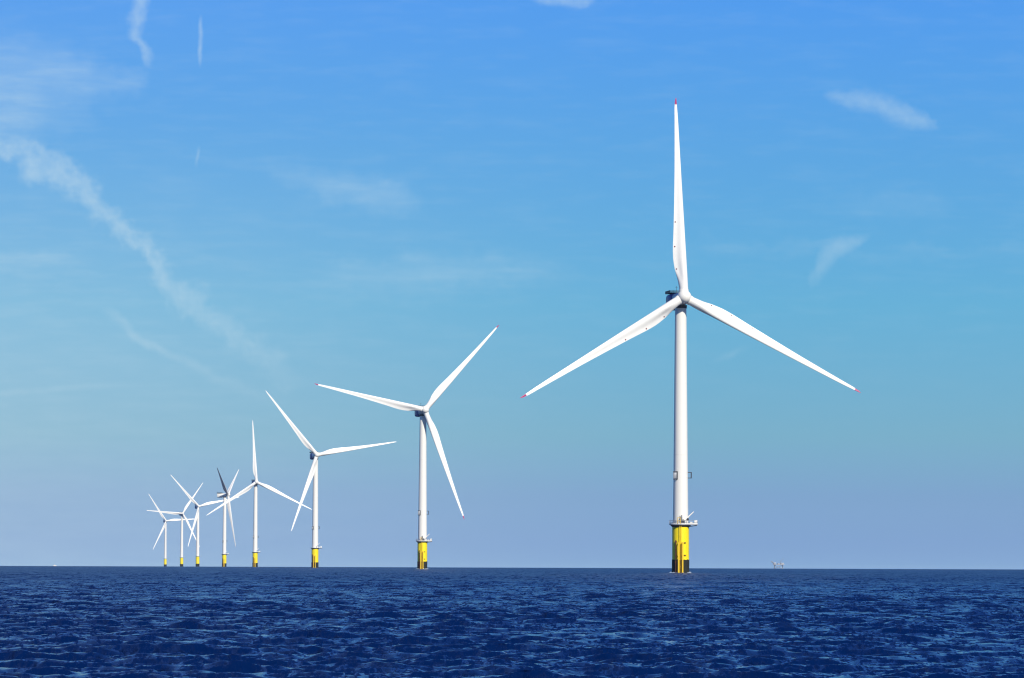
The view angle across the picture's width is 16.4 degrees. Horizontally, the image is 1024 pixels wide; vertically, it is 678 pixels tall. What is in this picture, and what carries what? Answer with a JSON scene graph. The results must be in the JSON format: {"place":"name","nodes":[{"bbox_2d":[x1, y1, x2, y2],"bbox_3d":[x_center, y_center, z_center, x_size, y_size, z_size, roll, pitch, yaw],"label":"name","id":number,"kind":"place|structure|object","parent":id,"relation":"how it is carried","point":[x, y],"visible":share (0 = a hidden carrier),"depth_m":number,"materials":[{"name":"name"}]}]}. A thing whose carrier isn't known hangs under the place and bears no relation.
{"place":"outdoors","nodes":[
{"label":"outdoors","id":0,"kind":"place"},
{"bbox_2d":[0,566,1023,677],"bbox_3d":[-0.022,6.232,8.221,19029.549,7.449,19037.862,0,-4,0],"label":"sea","id":1,"kind":"structure","parent":0,"point":[224,622],"depth_m":134.37,"materials":[{"name":"liquid"}]},
{"bbox_2d":[149,495,191,565],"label":"wind turbine","id":2,"kind":"object","parent":1,"relation":"in","point":[165,520],"visible":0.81,"depth_m":6895.86,"materials":[{"name":"white paint"}]},
{"bbox_2d":[147,483,202,565],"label":"wind turbine","id":3,"kind":"object","parent":1,"relation":"in","point":[181,514],"visible":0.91,"depth_m":5939.26,"materials":[{"name":"white paint"}]},
{"bbox_2d":[171,475,237,566],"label":"wind turbine","id":4,"kind":"object","parent":1,"relation":"in","point":[197,506],"visible":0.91,"depth_m":5230.30,"materials":[{"name":"white paint"}]},
{"bbox_2d":[217,468,238,566],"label":"wind turbine","id":5,"kind":"object","parent":1,"relation":"in","point":[224,496],"visible":0.9,"depth_m":4380.80,"materials":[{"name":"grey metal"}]},
{"bbox_2d":[207,421,311,566],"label":"wind turbine","id":6,"kind":"object","parent":1,"relation":"in","point":[255,482],"visible":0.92,"depth_m":3712.97,"materials":[{"name":"white paint"}]},
{"bbox_2d":[266,391,393,567],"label":"wind turbine","id":7,"kind":"object","parent":1,"relation":"in","point":[314,456],"visible":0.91,"depth_m":2792.90,"materials":[{"name":"white paint"}]},
{"bbox_2d":[314,325,498,568],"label":"wind turbine","id":8,"kind":"object","parent":1,"relation":"in","point":[422,413],"visible":0.94,"depth_m":1979.05,"materials":[{"name":"white paint"}]},
{"bbox_2d":[520,99,860,572],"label":"wind turbine","id":9,"kind":"object","parent":1,"relation":"in","point":[677,301],"visible":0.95,"depth_m":1143.15,"materials":[{"name":"white paint"}]},
{"bbox_2d":[771,558,784,568],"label":"offshore platform","id":10,"kind":"structure","parent":1,"relation":"in","point":[775,564],"depth_m":8475.39,"materials":[{"name":"grey metal"}]},
{"bbox_2d":[0,0,1023,568],"label":"sky","id":11,"kind":"structure","parent":0,"point":[208,208],"materials":[{"name":"blue"}]}
]}

